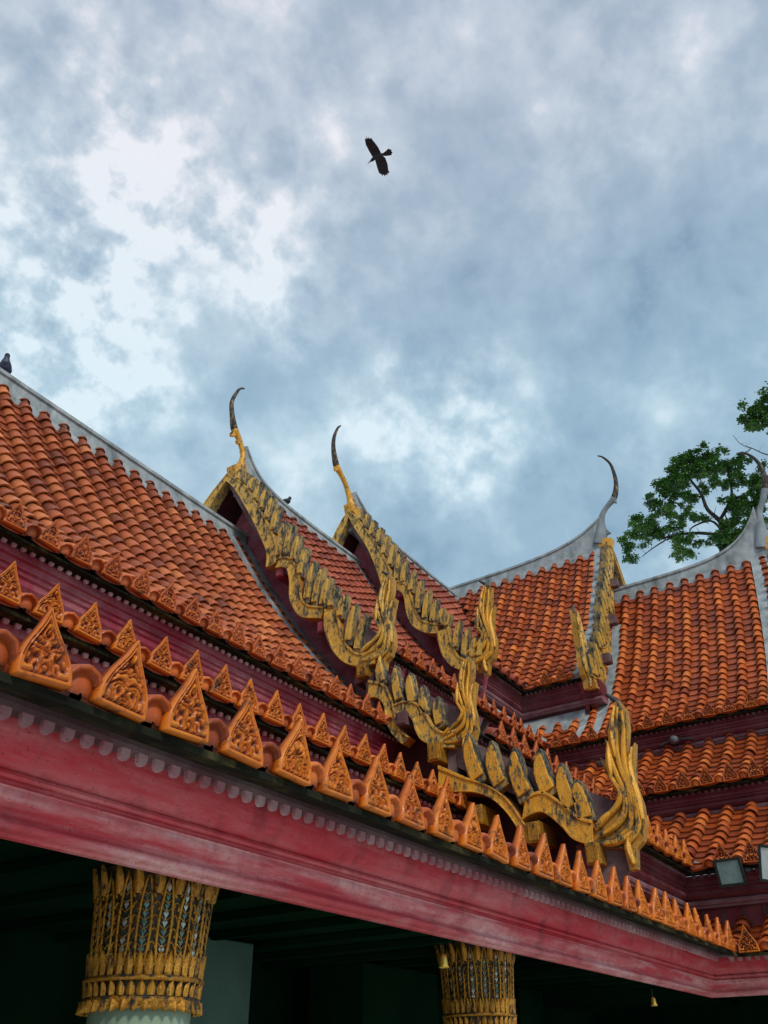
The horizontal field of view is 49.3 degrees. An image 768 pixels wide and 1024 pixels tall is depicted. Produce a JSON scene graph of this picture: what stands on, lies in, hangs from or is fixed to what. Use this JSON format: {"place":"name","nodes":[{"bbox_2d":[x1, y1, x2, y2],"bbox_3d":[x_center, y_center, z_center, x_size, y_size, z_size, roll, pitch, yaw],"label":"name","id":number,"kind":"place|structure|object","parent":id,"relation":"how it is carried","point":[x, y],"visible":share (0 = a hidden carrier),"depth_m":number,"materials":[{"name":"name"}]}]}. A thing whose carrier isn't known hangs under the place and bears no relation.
{"place":"outdoors","nodes":[
{"label":"outdoors","id":0,"kind":"place"},
{"bbox_2d":[365,137,392,175],"bbox_3d":[-0.089,-7.519,17.791,0.559,0.142,0.970,-3,-34,4],"label":"flying bird","id":1,"kind":"object","parent":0,"point":[378,157],"visible":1,"depth_m":17.70},
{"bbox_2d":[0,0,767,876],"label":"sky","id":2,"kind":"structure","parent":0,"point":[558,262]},
{"label":"courtyard ground","id":3,"kind":"structure","parent":0,"visible":0},
{"bbox_2d":[75,865,219,1023],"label":"column","id":4,"kind":"structure","parent":3,"relation":"on","point":[145,960],"depth_m":4.38,"materials":[{"name":"gold stone"}]},
{"bbox_2d":[190,937,253,1023],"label":"pillar","id":5,"kind":"structure","parent":3,"relation":"on","point":[225,997],"depth_m":6.61,"materials":[{"name":"grey stone"}]},
{"bbox_2d":[0,367,742,1023],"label":"temple wing","id":6,"kind":"structure","parent":3,"relation":"on","point":[300,741],"depth_m":8.47,"materials":[{"name":"orange tile"}]},
{"bbox_2d":[0,353,11,373],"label":"perched bird","id":7,"kind":"object","parent":6,"relation":"on","point":[5,364],"visible":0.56,"depth_m":13.90},
{"bbox_2d":[283,496,291,503],"bbox_3d":[-2.345,-0.268,19.836,0.313,0.327,0.210,3,-34,-5],"label":"perched bird","id":8,"kind":"object","parent":6,"relation":"on","point":[288,500],"visible":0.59,"depth_m":19.81},
{"bbox_2d":[439,945,448,967],"bbox_3d":[0.453,3.389,6.387,0.082,0.154,0.082,-21,-39,27],"label":"hanging bell","id":9,"kind":"object","parent":6,"relation":"hanging from","point":[443,961],"visible":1,"depth_m":6.35,"materials":[{"name":"gold metal"}]},
{"bbox_2d":[651,989,657,1005],"bbox_3d":[3.135,5.662,9.764,0.082,0.169,0.082,-21,-39,27],"label":"hanging bell","id":10,"kind":"object","parent":6,"relation":"hanging from","point":[653,1002],"visible":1,"depth_m":9.72,"materials":[{"name":"gold metal"}]},
{"bbox_2d":[308,962,438,1023],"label":"pillar","id":11,"kind":"structure","parent":3,"relation":"on","point":[359,993],"depth_m":8.19,"materials":[{"name":"black paint"}]},
{"bbox_2d":[434,942,516,1023],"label":"column","id":12,"kind":"structure","parent":3,"relation":"on","point":[477,981],"depth_m":7.07,"materials":[{"name":"gold metal"}]},
{"bbox_2d":[514,987,545,1023],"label":"pillar","id":13,"kind":"structure","parent":3,"relation":"on","point":[529,1006],"depth_m":10.54,"materials":[{"name":"green paint"}]},
{"bbox_2d":[449,452,767,1023],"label":"temple wing","id":14,"kind":"structure","parent":3,"relation":"on","point":[582,628],"depth_m":18.67,"materials":[{"name":"orange tile"}]},
{"bbox_2d":[660,735,692,746],"bbox_3d":[5.835,4.540,16.620,0.518,0.215,0.563,11,-36,-17],"label":"wall lamp","id":15,"kind":"object","parent":14,"relation":"attached to","point":[673,740],"visible":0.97,"depth_m":16.56,"materials":[{"name":"metal"}]},
{"bbox_2d":[713,857,750,887],"bbox_3d":[4.957,5.110,11.767,0.484,0.372,0.796,-21,-39,27],"label":"floodlight","id":16,"kind":"object","parent":14,"relation":"attached to","point":[730,872],"visible":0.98,"depth_m":11.55,"materials":[{"name":"paint"}]},
{"bbox_2d":[757,844,767,881],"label":"floodlight","id":17,"kind":"object","parent":14,"relation":"attached to","point":[763,861],"visible":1,"depth_m":11.16,"materials":[{"name":"paint"}]},
{"bbox_2d":[616,440,767,563],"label":"tree","id":18,"kind":"object","parent":3,"relation":"on","point":[723,536],"visible":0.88,"depth_m":38.56,"materials":[{"name":"green plant"}]},
{"bbox_2d":[734,381,767,457],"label":"tree","id":19,"kind":"object","parent":3,"relation":"on","point":[754,418],"visible":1,"depth_m":36.53,"materials":[{"name":"green plant"}]}
]}

